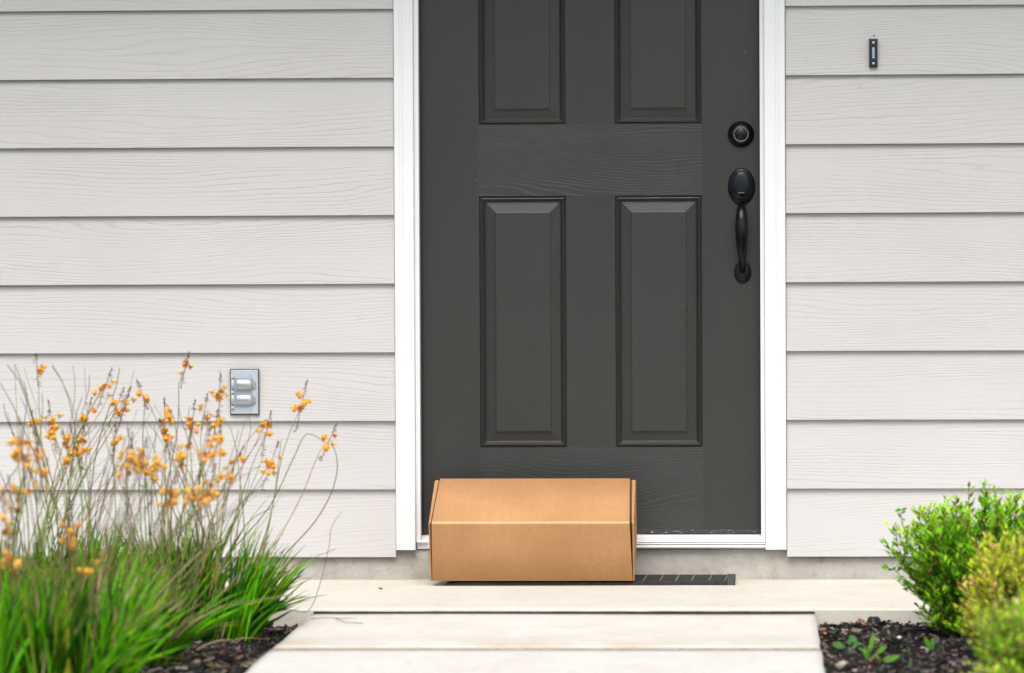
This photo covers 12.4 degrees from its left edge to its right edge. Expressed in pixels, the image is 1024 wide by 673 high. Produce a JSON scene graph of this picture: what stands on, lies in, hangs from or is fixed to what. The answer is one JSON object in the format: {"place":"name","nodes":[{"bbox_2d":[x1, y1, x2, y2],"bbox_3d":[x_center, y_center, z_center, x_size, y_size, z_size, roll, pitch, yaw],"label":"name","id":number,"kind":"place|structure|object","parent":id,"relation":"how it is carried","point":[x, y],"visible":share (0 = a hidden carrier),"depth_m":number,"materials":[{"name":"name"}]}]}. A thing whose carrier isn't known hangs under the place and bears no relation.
{"place":"outdoors","nodes":[
{"label":"outdoors","id":0,"kind":"place"},
{"bbox_2d":[139,622,297,672],"bbox_3d":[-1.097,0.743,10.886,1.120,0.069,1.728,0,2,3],"label":"bark mulch","id":1,"kind":"object","parent":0,"point":[257,651],"visible":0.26,"depth_m":10.85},
{"bbox_2d":[0,353,160,605],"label":"flowering plant","id":2,"kind":"object","parent":1,"relation":"on","point":[83,418],"visible":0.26,"depth_m":11.28,"materials":[{"name":"green plant"}]},
{"bbox_2d":[2,422,284,668],"bbox_3d":[-0.850,0.480,10.713,0.681,0.585,0.588,0,2,16],"label":"flowering plant","id":3,"kind":"object","parent":1,"relation":"on","point":[186,635],"visible":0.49,"depth_m":10.64,"materials":[{"name":"green plant"}]},
{"bbox_2d":[0,417,292,672],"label":"flowering plant","id":4,"kind":"object","parent":1,"relation":"on","point":[44,630],"visible":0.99,"depth_m":10.12,"materials":[{"name":"green plant"}]},
{"bbox_2d":[117,351,341,643],"bbox_3d":[-0.758,0.392,11.366,0.676,0.714,0.564,0,2,3],"label":"flowering plant","id":5,"kind":"object","parent":1,"relation":"on","point":[252,624],"visible":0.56,"depth_m":11.35,"materials":[{"name":"green plant"}]},
{"bbox_2d":[311,617,362,623],"bbox_3d":[-0.391,0.686,11.445,0.100,0.002,0.194,-1,2,-38],"label":"dry stem","id":6,"kind":"object","parent":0,"point":[337,619],"visible":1,"depth_m":11.49,"materials":[{"name":"plant"}]},
{"bbox_2d":[246,650,824,672],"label":"path","id":7,"kind":"structure","parent":0,"point":[540,661],"depth_m":10.42,"materials":[{"name":"concrete"}]},
{"bbox_2d":[273,614,819,649],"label":"path","id":8,"kind":"structure","parent":0,"point":[586,631],"depth_m":11.17,"materials":[{"name":"concrete"}]},
{"bbox_2d":[225,579,934,628],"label":"porch floor","id":9,"kind":"structure","parent":0,"point":[834,601],"depth_m":12.03,"materials":[{"name":"concrete"}]},
{"bbox_2d":[314,611,814,613],"bbox_3d":[0.128,0.728,11.683,1.240,0.096,0.013,0,2,3],"label":"joint filler","id":10,"kind":"object","parent":9,"relation":"in","point":[597,612],"visible":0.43,"depth_m":11.68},
{"bbox_2d":[445,574,735,584],"bbox_3d":[0.210,0.645,12.546,0.765,0.012,0.226,0,2,3],"label":"doormat","id":11,"kind":"object","parent":9,"relation":"on","point":[698,579],"visible":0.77,"depth_m":12.44,"materials":[{"name":"rubber"}]},
{"bbox_2d":[429,478,636,580],"bbox_3d":[0.058,0.510,12.522,0.538,0.172,0.272,0,24,3],"label":"cardboard box","id":12,"kind":"object","parent":11,"relation":"on","point":[551,529],"visible":1,"depth_m":12.41,"materials":[{"name":"brown cardboard"}]},
{"bbox_2d":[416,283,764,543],"bbox_3d":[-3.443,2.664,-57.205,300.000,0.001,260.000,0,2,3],"label":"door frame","id":13,"kind":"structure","parent":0,"point":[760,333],"depth_m":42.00,"materials":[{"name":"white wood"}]},
{"bbox_2d":[0,0,1023,578],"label":"house","id":14,"kind":"structure","parent":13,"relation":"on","point":[420,246],"depth_m":12.69,"materials":[{"name":"wood"}]},
{"bbox_2d":[230,369,259,414],"bbox_3d":[-0.718,0.149,12.684,0.079,0.124,0.027,0,2,3],"label":"outlet cover","id":15,"kind":"object","parent":14,"relation":"attached to","point":[245,393],"visible":0.99,"depth_m":12.68,"materials":[{"name":"grey paint"}]},
{"bbox_2d":[421,0,759,533],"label":"front door","id":16,"kind":"structure","parent":14,"relation":"in","point":[590,168],"depth_m":12.70,"materials":[{"name":"paint"}]},
{"bbox_2d":[869,39,877,66],"bbox_3d":[0.962,-0.755,12.578,0.024,0.077,0.021,0,2,3],"label":"doorbell","id":17,"kind":"object","parent":14,"relation":"attached to","point":[873,52],"visible":1,"depth_m":12.57,"materials":[{"name":"plastic"}]},
{"bbox_2d":[273,648,818,649],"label":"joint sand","id":18,"kind":"structure","parent":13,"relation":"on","point":[546,649],"depth_m":10.73,"materials":[{"name":"sand"}]},
{"bbox_2d":[818,618,992,672],"bbox_3d":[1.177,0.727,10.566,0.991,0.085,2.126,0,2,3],"label":"bark mulch","id":19,"kind":"object","parent":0,"point":[892,631],"visible":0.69,"depth_m":10.95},
{"bbox_2d":[838,661,846,666],"bbox_3d":[0.738,0.733,10.538,0.027,0.019,0.022,0,2,3],"label":"pebble","id":20,"kind":"object","parent":19,"relation":"on","point":[842,663],"visible":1,"depth_m":10.53,"materials":[{"name":"white stone"}]},
{"bbox_2d":[832,639,861,648],"bbox_3d":[0.785,0.721,11.034,0.074,0.030,0.014,0,2,1],"label":"weed","id":21,"kind":"object","parent":19,"relation":"on","point":[840,644],"visible":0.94,"depth_m":11.04,"materials":[{"name":"green plant"}]},
{"bbox_2d":[849,633,886,659],"bbox_3d":[0.809,0.709,10.736,0.085,0.072,0.017,0,2,3],"label":"weed","id":22,"kind":"object","parent":19,"relation":"on","point":[866,652],"visible":0.81,"depth_m":10.73,"materials":[{"name":"green plant"}]},
{"bbox_2d":[866,616,880,623],"bbox_3d":[0.891,0.702,11.633,0.044,0.026,0.044,0,2,3],"label":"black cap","id":23,"kind":"object","parent":19,"relation":"on","point":[871,619],"visible":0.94,"depth_m":11.62,"materials":[{"name":"plastic"}]},
{"bbox_2d":[876,655,899,661],"bbox_3d":[0.851,0.733,10.686,0.055,0.028,0.014,0,2,3],"label":"weed","id":24,"kind":"object","parent":19,"relation":"on","point":[891,658],"visible":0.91,"depth_m":10.68,"materials":[{"name":"green plant"}]},
{"bbox_2d":[924,637,943,649],"bbox_3d":[0.982,0.717,10.955,0.052,0.043,0.009,0,2,3],"label":"weed","id":25,"kind":"object","parent":19,"relation":"on","point":[930,644],"visible":0.93,"depth_m":10.95,"materials":[{"name":"green plant"}]},
{"bbox_2d":[880,480,1023,638],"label":"shrub","id":26,"kind":"object","parent":19,"relation":"on","point":[946,552],"visible":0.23,"depth_m":11.24,"materials":[{"name":"green plant"}]},
{"bbox_2d":[953,526,1023,653],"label":"shrub","id":27,"kind":"object","parent":19,"relation":"on","point":[1007,582],"visible":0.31,"depth_m":10.73,"materials":[{"name":"green plant"}]},
{"bbox_2d":[958,587,1023,672],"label":"shrub","id":28,"kind":"object","parent":19,"relation":"on","point":[1005,642],"visible":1,"depth_m":9.85,"materials":[{"name":"green plant"}]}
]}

